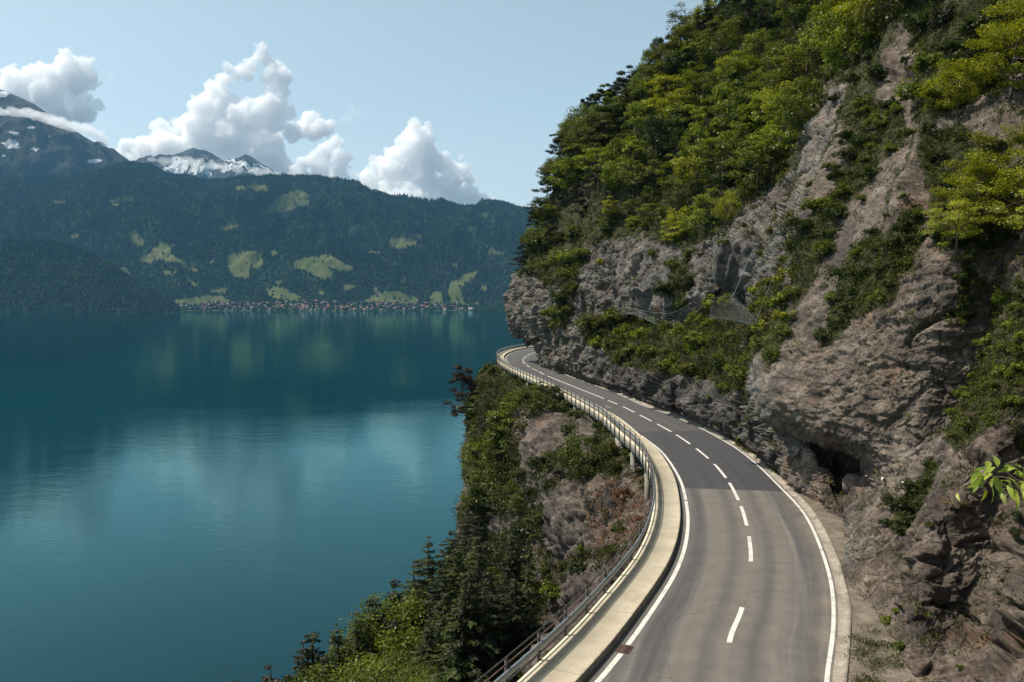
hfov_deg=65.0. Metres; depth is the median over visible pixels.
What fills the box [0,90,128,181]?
mountain
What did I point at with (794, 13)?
broadleaf tree
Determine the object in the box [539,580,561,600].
shrub
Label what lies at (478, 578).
conifer tree
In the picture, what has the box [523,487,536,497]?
shrub
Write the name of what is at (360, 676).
broadleaf tree
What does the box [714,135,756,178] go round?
broadleaf tree
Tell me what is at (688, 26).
broadleaf tree
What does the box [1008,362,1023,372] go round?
shrub
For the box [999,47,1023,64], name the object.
shrub
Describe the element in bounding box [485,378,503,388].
shrub
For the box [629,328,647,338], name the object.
shrub
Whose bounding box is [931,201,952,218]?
shrub
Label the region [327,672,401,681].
broadleaf tree
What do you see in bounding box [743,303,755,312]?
shrub
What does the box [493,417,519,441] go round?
broadleaf tree
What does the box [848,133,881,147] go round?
shrub
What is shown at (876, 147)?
shrub
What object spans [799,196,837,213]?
shrub
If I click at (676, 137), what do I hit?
broadleaf tree
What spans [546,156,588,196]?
broadleaf tree
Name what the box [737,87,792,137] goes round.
broadleaf tree
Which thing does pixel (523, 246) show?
pine tree
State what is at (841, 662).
kerb
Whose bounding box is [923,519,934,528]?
shrub
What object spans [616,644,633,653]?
drain grate
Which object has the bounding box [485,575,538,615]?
broadleaf tree
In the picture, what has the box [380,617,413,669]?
conifer tree
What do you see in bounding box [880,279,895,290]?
shrub
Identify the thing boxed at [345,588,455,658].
broadleaf tree
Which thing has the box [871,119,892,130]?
shrub
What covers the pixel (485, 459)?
broadleaf tree
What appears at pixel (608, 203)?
broadleaf tree
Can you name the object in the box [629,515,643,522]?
shrub
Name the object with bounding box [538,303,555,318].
shrub
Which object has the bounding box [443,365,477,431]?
pine tree
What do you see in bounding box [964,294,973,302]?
shrub
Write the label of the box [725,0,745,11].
conifer tree
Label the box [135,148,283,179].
snow mountain
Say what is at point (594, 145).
broadleaf tree
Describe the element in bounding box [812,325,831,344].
shrub
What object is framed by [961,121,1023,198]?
maple tree
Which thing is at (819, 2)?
broadleaf tree
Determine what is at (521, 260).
pine tree
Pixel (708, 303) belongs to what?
shrub
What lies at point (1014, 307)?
shrub
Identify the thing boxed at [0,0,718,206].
sky
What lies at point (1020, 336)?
shrub
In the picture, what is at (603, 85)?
broadleaf tree
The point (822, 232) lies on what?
shrub
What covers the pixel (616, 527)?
shrub
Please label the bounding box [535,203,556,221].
broadleaf tree
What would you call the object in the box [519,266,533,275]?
shrub
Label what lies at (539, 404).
shrub
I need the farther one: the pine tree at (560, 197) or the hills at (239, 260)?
the hills at (239, 260)
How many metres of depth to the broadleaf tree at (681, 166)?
111.79 m
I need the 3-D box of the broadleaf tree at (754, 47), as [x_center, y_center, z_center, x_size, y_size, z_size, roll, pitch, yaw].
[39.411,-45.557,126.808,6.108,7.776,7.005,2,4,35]
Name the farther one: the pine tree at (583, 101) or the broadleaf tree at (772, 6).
the pine tree at (583, 101)
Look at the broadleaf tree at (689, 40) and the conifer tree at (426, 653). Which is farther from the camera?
the broadleaf tree at (689, 40)
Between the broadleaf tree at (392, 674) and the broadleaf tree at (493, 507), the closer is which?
the broadleaf tree at (392, 674)
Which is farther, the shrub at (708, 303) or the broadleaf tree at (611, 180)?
the broadleaf tree at (611, 180)
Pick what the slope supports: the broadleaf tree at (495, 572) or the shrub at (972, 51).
the broadleaf tree at (495, 572)
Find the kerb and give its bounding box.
[571,376,852,681]
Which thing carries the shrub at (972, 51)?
on the cliff
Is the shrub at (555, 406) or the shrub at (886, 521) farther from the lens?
the shrub at (555, 406)
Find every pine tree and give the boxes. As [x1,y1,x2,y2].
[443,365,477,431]
[509,253,529,278]
[513,240,527,259]
[525,211,541,232]
[531,173,554,200]
[540,218,561,248]
[544,133,566,158]
[550,188,569,209]
[569,185,588,225]
[574,173,591,203]
[576,96,597,117]
[583,88,611,106]
[584,160,608,204]
[599,77,625,103]
[615,65,643,93]
[657,27,680,49]
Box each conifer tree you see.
[261,665,273,681]
[268,678,284,681]
[281,630,332,681]
[285,641,322,681]
[314,656,338,681]
[315,628,357,678]
[332,611,382,666]
[347,595,390,662]
[378,580,410,641]
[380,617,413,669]
[383,558,437,622]
[397,620,443,681]
[402,592,456,680]
[406,536,449,600]
[406,567,458,641]
[406,583,429,635]
[412,604,444,671]
[416,530,465,593]
[422,583,494,681]
[423,565,502,681]
[431,546,472,607]
[438,505,482,576]
[443,545,499,642]
[452,516,500,578]
[453,535,494,619]
[454,570,522,681]
[474,599,518,679]
[480,536,546,636]
[483,566,536,649]
[493,533,526,617]
[493,578,543,681]
[502,610,529,678]
[517,538,547,641]
[560,132,567,161]
[684,166,706,215]
[691,12,703,29]
[694,1,716,39]
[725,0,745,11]
[739,0,758,27]
[746,0,770,51]
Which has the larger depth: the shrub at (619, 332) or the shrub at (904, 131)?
the shrub at (619, 332)
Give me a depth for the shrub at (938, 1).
67.73 m
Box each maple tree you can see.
[913,58,1004,118]
[918,198,993,257]
[931,155,1023,224]
[956,22,1023,97]
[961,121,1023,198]
[967,167,1023,243]
[975,0,1023,65]
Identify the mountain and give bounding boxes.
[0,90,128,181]
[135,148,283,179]
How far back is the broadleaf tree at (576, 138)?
147.00 m
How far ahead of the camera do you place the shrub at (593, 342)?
102.95 m
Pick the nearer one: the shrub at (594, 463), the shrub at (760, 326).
the shrub at (760, 326)
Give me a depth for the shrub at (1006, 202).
37.02 m
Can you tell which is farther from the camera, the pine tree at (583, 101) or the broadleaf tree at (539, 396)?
the pine tree at (583, 101)
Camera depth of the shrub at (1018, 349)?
30.31 m
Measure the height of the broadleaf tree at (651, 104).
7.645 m
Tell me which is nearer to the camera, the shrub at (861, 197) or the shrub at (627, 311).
the shrub at (861, 197)
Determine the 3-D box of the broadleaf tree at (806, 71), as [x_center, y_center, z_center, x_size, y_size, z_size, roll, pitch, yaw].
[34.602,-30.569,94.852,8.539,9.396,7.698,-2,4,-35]
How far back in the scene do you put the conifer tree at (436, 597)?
70.73 m
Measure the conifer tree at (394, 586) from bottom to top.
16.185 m
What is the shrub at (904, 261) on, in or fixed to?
on the cliff
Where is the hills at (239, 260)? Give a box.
[0,163,538,310]
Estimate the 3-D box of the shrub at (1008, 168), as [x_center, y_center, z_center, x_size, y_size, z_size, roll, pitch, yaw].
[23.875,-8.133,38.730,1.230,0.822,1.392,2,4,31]
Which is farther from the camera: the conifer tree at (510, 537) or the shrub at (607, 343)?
the shrub at (607, 343)
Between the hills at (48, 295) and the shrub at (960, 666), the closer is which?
the shrub at (960, 666)
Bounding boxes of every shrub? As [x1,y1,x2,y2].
[478,361,501,374]
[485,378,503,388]
[487,532,498,547]
[496,397,509,408]
[505,479,516,493]
[506,503,520,513]
[508,374,518,379]
[512,422,527,429]
[512,462,525,480]
[513,392,529,402]
[518,233,533,246]
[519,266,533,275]
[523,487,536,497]
[524,454,546,468]
[524,510,542,524]
[528,398,545,410]
[528,533,538,540]
[529,581,542,593]
[531,232,552,250]
[535,260,554,270]
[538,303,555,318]
[538,564,552,578]
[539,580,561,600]
[546,398,568,411]
[547,247,569,263]
[547,316,557,329]
[549,289,573,303]
[551,233,566,243]
[552,467,565,475]
[553,267,576,280]
[554,305,574,314]
[556,251,573,265]
[556,559,565,568]
[559,279,582,298]
[560,423,575,434]
[562,271,574,279]
[566,408,584,418]
[567,226,583,240]
[568,561,585,574]
[572,247,592,260]
[573,544,584,553]
[574,311,605,331]
[584,435,598,443]
[587,336,601,349]
[588,457,604,466]
[591,419,606,431]
[596,258,605,264]
[600,307,626,327]
[601,544,608,553]
[602,336,623,350]
[604,442,620,456]
[606,460,622,473]
[610,520,627,532]
[612,322,631,338]
[612,486,633,501]
[614,343,637,358]
[620,306,636,320]
[620,448,629,458]
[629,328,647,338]
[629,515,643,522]
[632,466,644,473]
[635,344,659,360]
[638,315,654,323]
[647,248,658,259]
[652,280,680,299]
[655,348,673,354]
[657,355,677,376]
[659,322,670,330]
[663,258,681,268]
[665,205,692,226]
[668,322,686,336]
[668,362,699,377]
[671,275,693,288]
[673,299,687,308]
[679,329,696,343]
[682,248,695,256]
[682,330,710,343]
[682,342,701,354]
[685,309,705,323]
[700,293,731,310]
[700,361,715,375]
[701,317,718,326]
[705,329,722,344]
[709,357,728,370]
[711,349,725,358]
[716,238,728,245]
[717,382,729,393]
[721,331,740,342]
[728,364,748,381]
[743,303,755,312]
[747,287,758,293]
[749,334,763,351]
[751,319,764,331]
[754,296,767,304]
[755,277,772,289]
[761,347,781,362]
[762,292,790,310]
[765,226,772,233]
[769,322,793,338]
[771,268,786,283]
[772,309,797,322]
[776,253,786,262]
[781,285,800,301]
[782,235,796,251]
[783,214,814,234]
[785,314,797,322]
[787,266,795,273]
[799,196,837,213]
[804,179,812,187]
[811,238,836,258]
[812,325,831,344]
[817,228,833,238]
[820,161,839,170]
[821,204,849,223]
[823,290,835,305]
[825,93,840,103]
[825,167,844,179]
[825,265,844,279]
[827,319,839,330]
[828,301,855,318]
[831,147,858,160]
[831,183,851,198]
[832,293,844,304]
[833,129,853,139]
[835,103,844,114]
[840,282,858,300]
[841,70,860,84]
[842,262,869,280]
[845,169,861,176]
[846,245,863,258]
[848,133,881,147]
[850,163,879,181]
[851,94,870,106]
[854,104,875,114]
[854,193,866,201]
[855,152,872,165]
[861,111,888,128]
[862,48,876,64]
[863,227,880,234]
[864,141,880,151]
[864,288,885,305]
[866,61,891,81]
[867,145,879,152]
[869,239,879,254]
[869,264,888,272]
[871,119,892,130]
[876,95,901,107]
[878,75,887,80]
[878,518,893,527]
[879,492,913,510]
[879,614,891,624]
[880,232,908,248]
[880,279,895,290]
[881,143,898,155]
[884,102,906,117]
[890,78,932,104]
[891,216,913,231]
[891,524,905,535]
[891,640,904,651]
[893,477,922,493]
[895,510,915,526]
[896,126,915,137]
[896,191,910,199]
[897,256,915,267]
[898,7,934,35]
[899,55,911,64]
[903,64,914,71]
[906,231,925,243]
[909,212,922,220]
[910,51,942,76]
[912,206,927,221]
[912,497,922,507]
[916,477,930,488]
[917,224,949,243]
[918,117,937,132]
[921,457,935,470]
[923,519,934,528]
[924,75,974,100]
[924,146,951,166]
[926,0,944,4]
[927,2,955,34]
[928,171,956,188]
[929,35,968,55]
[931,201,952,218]
[942,48,984,71]
[943,407,957,415]
[946,430,962,440]
[949,315,968,325]
[950,253,972,265]
[950,272,966,284]
[951,385,973,399]
[952,13,985,38]
[954,132,970,142]
[955,664,964,670]
[956,309,976,319]
[956,417,970,430]
[957,500,970,509]
[958,284,967,293]
[960,230,992,247]
[960,266,975,275]
[963,246,979,255]
[963,276,980,287]
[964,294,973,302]
[966,369,977,379]
[968,32,1008,60]
[970,333,992,345]
[970,348,986,361]
[972,68,1010,91]
[973,133,1015,151]
[978,380,999,390]
[978,412,990,420]
[983,4,1023,31]
[985,544,998,551]
[987,396,1004,407]
[990,290,1009,308]
[990,340,1018,354]
[991,364,1016,377]
[995,164,1020,175]
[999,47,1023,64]
[1001,318,1015,328]
[1002,395,1022,406]
[1002,509,1023,521]
[1004,201,1015,211]
[1006,301,1023,314]
[1007,526,1020,536]
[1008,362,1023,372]
[1011,343,1023,356]
[1012,278,1023,288]
[1012,330,1023,340]
[1014,379,1023,386]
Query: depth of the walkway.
30.42 m
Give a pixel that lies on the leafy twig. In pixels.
(994, 480)
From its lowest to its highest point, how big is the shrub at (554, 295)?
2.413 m
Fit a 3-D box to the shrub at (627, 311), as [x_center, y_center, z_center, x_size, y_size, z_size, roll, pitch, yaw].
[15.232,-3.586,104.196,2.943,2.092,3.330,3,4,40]
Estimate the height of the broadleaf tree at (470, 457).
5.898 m
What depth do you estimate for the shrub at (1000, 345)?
31.53 m
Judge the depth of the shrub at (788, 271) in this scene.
55.06 m
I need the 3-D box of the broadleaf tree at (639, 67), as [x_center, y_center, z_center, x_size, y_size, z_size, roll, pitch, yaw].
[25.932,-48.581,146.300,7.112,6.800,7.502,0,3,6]
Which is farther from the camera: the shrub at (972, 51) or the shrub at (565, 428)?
the shrub at (565, 428)
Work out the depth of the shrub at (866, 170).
52.53 m
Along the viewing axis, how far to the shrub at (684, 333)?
81.89 m
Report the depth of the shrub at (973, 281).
35.08 m
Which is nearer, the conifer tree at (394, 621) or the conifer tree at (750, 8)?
the conifer tree at (394, 621)
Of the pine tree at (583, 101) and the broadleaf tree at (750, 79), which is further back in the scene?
the pine tree at (583, 101)
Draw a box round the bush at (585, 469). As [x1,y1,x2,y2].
[556,431,619,481]
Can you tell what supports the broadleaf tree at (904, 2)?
on the cliff
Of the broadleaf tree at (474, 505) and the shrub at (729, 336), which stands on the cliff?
the shrub at (729, 336)
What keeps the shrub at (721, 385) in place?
on the cliff
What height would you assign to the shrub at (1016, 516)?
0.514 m
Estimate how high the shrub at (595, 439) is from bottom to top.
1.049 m
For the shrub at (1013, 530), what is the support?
on the cliff
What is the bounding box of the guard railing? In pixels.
[475,342,654,681]
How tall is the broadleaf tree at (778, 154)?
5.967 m
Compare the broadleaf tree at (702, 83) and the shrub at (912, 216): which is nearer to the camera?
the shrub at (912, 216)
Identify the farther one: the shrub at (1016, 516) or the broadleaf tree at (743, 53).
the broadleaf tree at (743, 53)
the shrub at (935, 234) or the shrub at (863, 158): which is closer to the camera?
the shrub at (935, 234)
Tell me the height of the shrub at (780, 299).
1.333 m
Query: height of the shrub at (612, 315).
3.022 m
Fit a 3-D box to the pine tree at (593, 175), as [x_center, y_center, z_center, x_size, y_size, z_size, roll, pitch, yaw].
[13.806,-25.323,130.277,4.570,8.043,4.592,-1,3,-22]
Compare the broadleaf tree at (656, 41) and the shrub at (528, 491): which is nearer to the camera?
the shrub at (528, 491)
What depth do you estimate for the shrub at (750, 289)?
70.89 m
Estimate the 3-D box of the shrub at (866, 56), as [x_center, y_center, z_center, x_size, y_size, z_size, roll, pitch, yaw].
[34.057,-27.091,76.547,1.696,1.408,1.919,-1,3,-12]
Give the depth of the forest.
4075.10 m
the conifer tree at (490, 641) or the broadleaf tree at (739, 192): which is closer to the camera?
the conifer tree at (490, 641)
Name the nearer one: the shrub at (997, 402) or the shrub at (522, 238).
the shrub at (997, 402)
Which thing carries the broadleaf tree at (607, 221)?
on the cliff
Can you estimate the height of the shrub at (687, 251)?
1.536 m
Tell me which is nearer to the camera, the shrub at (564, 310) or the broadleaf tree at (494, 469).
the broadleaf tree at (494, 469)
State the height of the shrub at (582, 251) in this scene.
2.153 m
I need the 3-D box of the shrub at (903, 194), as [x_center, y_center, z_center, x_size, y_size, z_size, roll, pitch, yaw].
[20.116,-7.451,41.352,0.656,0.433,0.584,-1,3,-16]
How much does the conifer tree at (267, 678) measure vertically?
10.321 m
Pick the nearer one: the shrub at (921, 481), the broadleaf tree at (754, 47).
the shrub at (921, 481)
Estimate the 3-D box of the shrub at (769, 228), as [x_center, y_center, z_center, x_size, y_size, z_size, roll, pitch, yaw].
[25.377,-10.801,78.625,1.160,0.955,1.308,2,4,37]
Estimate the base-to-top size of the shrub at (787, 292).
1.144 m
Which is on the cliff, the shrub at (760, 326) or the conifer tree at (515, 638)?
the shrub at (760, 326)
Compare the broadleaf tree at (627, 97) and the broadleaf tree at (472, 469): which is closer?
the broadleaf tree at (472, 469)
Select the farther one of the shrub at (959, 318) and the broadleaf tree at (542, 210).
the broadleaf tree at (542, 210)
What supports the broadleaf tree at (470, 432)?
on the slope
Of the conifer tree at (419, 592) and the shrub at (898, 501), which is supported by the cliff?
the shrub at (898, 501)
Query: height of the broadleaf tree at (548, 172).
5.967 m
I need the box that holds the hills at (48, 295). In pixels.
[0,241,183,312]
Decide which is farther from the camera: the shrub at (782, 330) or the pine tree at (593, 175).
the pine tree at (593, 175)
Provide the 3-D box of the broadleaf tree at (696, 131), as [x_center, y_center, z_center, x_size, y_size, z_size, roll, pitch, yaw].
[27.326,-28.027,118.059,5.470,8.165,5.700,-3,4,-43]
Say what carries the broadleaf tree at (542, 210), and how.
on the cliff
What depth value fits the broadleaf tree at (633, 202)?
123.55 m
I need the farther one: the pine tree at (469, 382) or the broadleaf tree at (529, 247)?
the broadleaf tree at (529, 247)
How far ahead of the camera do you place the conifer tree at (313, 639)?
62.85 m
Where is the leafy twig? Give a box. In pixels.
[956,456,1023,511]
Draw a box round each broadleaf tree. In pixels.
[281,657,375,681]
[293,662,374,681]
[298,652,406,681]
[321,667,375,681]
[323,613,419,677]
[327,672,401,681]
[335,592,434,673]
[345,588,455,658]
[364,645,417,681]
[377,658,415,681]
[393,661,433,681]
[394,662,441,681]
[450,553,508,601]
[456,388,481,424]
[457,439,485,467]
[458,484,490,515]
[459,438,480,463]
[459,494,492,532]
[461,459,486,486]
[462,400,476,425]
[463,463,510,510]
[465,417,477,440]
[478,412,511,459]
[479,442,506,478]
[482,401,518,457]
[482,453,511,490]
[482,518,535,577]
[483,486,509,515]
[485,482,520,521]
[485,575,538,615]
[487,427,505,452]
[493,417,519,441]
[504,387,532,409]
[506,486,526,511]
[522,239,536,251]
[523,222,553,248]
[524,196,551,227]
[527,203,556,226]
[532,381,552,401]
[534,156,572,191]
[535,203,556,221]
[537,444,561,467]
[538,158,563,188]
[539,161,566,181]
[542,384,565,410]
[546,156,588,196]
[552,137,573,160]
[555,122,575,153]
[558,117,598,158]
[562,137,590,173]
[563,103,599,136]
[564,225,578,240]
[565,123,596,155]
[573,145,618,180]
[579,104,610,142]
[583,137,605,162]
[588,111,622,143]
[591,84,616,106]
[596,100,626,132]
[596,214,615,233]
[598,153,640,192]
[599,196,618,216]
[601,137,627,169]
[602,91,617,118]
[605,98,641,133]
[613,129,637,154]
[614,88,642,126]
[617,82,644,111]
[620,135,649,167]
[621,199,640,215]
[623,100,656,145]
[625,160,649,195]
[625,215,642,230]
[626,66,650,86]
[627,71,663,98]
[627,78,660,113]
[634,202,669,226]
[636,55,662,77]
[636,94,666,124]
[638,114,676,174]
[639,49,660,66]
[640,102,700,153]
[640,153,671,189]
[641,185,661,203]
[642,60,677,99]
[643,73,687,103]
[647,42,675,65]
[650,36,663,57]
[653,153,688,191]
[654,48,693,77]
[655,89,695,118]
[659,127,694,174]
[659,215,689,243]
[661,180,691,214]
[662,49,694,81]
[662,100,708,131]
[665,2,703,36]
[668,22,703,56]
[668,25,710,62]
[670,149,717,188]
[672,67,700,93]
[674,85,700,104]
[676,121,716,165]
[677,208,706,235]
[678,37,709,72]
[679,64,721,119]
[684,136,733,177]
[686,0,717,28]
[686,188,727,228]
[688,98,722,143]
[695,22,744,69]
[697,76,715,98]
[699,61,749,100]
[699,140,746,194]
[702,0,727,15]
[702,15,732,51]
[708,79,751,130]
[709,190,744,222]
[710,110,739,142]
[713,55,736,82]
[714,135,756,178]
[716,1,743,22]
[718,13,753,44]
[720,74,767,112]
[721,115,771,154]
[722,140,789,199]
[725,50,760,82]
[725,87,767,138]
[725,183,753,203]
[726,49,757,62]
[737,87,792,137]
[740,27,776,67]
[743,70,791,114]
[745,67,776,90]
[745,127,788,162]
[749,1,783,29]
[755,0,769,9]
[755,145,788,187]
[757,39,795,74]
[757,78,812,146]
[757,87,811,155]
[760,20,802,57]
[763,0,792,26]
[767,38,831,107]
[768,43,818,73]
[769,76,831,144]
[772,0,818,43]
[779,22,816,56]
[787,28,832,79]
[792,6,844,63]
[797,5,820,30]
[803,0,829,6]
[805,3,881,75]
[810,0,850,29]
[822,14,851,51]
[830,0,891,61]
[850,0,906,38]
[881,0,916,9]
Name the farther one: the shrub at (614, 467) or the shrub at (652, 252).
the shrub at (652, 252)
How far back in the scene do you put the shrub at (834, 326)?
42.90 m
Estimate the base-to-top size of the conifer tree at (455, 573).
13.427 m
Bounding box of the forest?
[0,160,539,312]
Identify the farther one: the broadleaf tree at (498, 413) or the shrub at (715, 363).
the broadleaf tree at (498, 413)
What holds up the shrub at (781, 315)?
on the cliff
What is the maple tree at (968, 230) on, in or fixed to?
on the cliff
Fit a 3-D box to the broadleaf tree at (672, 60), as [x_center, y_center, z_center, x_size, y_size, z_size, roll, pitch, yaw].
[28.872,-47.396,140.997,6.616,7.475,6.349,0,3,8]
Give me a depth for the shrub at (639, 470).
59.06 m
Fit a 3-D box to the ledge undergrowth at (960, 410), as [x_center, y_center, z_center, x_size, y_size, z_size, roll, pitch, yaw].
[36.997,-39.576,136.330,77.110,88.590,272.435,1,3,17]
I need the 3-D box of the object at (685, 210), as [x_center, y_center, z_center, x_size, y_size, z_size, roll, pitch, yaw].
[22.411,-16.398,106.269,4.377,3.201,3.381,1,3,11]
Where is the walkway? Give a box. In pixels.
[498,345,680,681]
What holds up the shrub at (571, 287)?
on the cliff
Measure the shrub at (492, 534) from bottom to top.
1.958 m
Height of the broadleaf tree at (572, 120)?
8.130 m
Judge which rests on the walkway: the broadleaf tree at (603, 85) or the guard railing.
the guard railing
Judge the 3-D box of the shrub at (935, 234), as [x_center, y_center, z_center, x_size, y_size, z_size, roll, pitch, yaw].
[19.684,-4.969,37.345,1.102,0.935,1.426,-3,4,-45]
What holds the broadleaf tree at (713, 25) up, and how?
on the cliff
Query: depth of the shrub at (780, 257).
64.24 m
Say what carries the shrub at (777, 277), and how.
on the cliff
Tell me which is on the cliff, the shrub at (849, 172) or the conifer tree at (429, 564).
the shrub at (849, 172)
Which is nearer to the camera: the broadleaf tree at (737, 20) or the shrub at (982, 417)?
the shrub at (982, 417)
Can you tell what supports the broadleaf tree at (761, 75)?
on the cliff
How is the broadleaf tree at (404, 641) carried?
on the slope
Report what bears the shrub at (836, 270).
on the cliff
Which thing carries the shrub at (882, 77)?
on the cliff
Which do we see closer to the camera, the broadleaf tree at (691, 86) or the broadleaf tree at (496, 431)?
the broadleaf tree at (496, 431)
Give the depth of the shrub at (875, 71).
64.76 m
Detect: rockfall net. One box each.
[615,275,712,323]
[709,250,774,325]
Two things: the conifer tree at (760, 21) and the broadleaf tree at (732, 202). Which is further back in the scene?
the conifer tree at (760, 21)
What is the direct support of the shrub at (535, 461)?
on the slope
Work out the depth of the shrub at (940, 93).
48.31 m
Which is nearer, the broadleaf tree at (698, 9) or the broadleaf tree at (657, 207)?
the broadleaf tree at (657, 207)
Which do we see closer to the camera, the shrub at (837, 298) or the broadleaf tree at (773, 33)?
the shrub at (837, 298)
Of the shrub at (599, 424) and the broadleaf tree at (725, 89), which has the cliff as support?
the broadleaf tree at (725, 89)
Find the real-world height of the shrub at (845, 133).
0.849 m
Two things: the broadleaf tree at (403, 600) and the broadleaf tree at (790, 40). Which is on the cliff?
the broadleaf tree at (790, 40)
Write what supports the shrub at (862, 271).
on the cliff
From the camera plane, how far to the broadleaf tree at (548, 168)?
150.38 m
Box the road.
[504,348,837,681]
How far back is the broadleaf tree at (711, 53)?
134.24 m
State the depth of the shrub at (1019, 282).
33.08 m
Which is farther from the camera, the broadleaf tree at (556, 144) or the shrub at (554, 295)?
the broadleaf tree at (556, 144)
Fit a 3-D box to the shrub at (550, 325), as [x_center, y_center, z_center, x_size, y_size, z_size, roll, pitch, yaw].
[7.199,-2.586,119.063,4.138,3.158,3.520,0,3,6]
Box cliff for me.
[502,0,1023,681]
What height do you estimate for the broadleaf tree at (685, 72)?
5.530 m
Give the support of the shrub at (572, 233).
on the cliff
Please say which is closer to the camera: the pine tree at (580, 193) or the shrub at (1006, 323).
the shrub at (1006, 323)
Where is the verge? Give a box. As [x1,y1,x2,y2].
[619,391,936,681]
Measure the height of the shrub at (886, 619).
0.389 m
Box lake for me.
[0,311,530,681]
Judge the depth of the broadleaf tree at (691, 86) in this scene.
132.77 m
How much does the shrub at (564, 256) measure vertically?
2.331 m
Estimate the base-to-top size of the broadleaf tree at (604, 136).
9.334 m
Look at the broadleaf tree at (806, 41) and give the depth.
102.55 m
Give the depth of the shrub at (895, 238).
38.60 m
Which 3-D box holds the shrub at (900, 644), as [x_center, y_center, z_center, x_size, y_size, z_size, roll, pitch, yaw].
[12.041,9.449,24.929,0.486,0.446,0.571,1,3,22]
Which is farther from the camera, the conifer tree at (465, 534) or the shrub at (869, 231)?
the conifer tree at (465, 534)
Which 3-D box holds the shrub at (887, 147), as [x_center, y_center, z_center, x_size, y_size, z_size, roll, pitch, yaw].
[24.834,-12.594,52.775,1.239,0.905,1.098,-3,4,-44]
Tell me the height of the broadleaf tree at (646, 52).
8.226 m
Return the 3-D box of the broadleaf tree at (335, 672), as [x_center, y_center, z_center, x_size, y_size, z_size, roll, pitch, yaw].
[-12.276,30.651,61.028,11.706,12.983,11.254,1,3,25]
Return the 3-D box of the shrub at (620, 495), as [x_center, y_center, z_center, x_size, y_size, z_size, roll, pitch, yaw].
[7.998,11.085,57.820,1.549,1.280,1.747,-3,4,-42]
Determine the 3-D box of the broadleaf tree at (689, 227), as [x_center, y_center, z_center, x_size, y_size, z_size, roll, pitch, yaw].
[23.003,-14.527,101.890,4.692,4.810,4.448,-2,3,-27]
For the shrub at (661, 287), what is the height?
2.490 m
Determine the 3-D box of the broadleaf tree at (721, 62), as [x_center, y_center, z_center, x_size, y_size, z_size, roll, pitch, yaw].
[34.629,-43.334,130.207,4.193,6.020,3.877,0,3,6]
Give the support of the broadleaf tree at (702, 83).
on the cliff
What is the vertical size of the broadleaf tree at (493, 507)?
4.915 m
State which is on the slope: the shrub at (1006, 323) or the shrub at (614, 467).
the shrub at (614, 467)
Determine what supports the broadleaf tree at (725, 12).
on the cliff
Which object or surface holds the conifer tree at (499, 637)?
on the slope
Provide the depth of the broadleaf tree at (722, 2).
158.02 m
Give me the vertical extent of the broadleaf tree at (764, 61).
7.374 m
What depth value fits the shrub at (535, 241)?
137.65 m
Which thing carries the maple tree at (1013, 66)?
on the cliff
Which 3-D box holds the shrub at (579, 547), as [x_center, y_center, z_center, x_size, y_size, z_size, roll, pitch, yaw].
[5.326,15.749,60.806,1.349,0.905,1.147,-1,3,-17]
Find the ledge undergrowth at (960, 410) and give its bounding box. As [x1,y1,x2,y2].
[506,0,1023,681]
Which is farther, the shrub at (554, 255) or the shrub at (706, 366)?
the shrub at (554, 255)
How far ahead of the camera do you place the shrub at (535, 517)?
70.62 m
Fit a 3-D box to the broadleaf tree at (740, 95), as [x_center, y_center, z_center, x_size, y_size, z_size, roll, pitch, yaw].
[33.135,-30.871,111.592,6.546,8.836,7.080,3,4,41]
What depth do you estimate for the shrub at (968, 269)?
35.10 m
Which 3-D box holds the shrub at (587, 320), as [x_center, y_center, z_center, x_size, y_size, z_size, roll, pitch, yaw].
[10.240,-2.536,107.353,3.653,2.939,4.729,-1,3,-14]
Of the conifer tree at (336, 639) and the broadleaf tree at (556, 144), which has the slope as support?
the conifer tree at (336, 639)
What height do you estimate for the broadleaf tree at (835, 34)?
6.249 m
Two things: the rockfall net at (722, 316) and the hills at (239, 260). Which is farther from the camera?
the hills at (239, 260)
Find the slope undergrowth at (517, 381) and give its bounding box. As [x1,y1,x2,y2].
[451,360,650,679]
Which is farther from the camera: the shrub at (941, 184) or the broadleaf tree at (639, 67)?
the broadleaf tree at (639, 67)
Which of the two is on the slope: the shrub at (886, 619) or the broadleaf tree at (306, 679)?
the broadleaf tree at (306, 679)
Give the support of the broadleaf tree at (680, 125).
on the cliff
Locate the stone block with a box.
[842,473,863,492]
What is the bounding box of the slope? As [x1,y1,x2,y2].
[454,364,650,674]
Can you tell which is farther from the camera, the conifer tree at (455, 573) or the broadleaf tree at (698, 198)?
the broadleaf tree at (698, 198)
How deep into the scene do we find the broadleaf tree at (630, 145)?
128.82 m
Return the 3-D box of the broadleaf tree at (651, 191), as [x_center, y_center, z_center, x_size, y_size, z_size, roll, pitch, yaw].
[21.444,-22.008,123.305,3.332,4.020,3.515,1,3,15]
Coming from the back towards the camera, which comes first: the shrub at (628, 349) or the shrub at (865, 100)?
the shrub at (628, 349)
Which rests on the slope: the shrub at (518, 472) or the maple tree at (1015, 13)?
the shrub at (518, 472)
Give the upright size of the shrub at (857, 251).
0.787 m
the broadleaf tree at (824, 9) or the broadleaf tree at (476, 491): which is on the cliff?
the broadleaf tree at (824, 9)
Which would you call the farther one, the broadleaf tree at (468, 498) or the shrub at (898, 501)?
the broadleaf tree at (468, 498)
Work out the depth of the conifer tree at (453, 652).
49.57 m
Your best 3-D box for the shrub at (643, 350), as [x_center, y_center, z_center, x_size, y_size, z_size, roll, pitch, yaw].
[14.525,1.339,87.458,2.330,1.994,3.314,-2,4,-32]
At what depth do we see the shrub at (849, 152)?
57.96 m
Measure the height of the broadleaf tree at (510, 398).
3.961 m
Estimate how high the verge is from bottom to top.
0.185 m

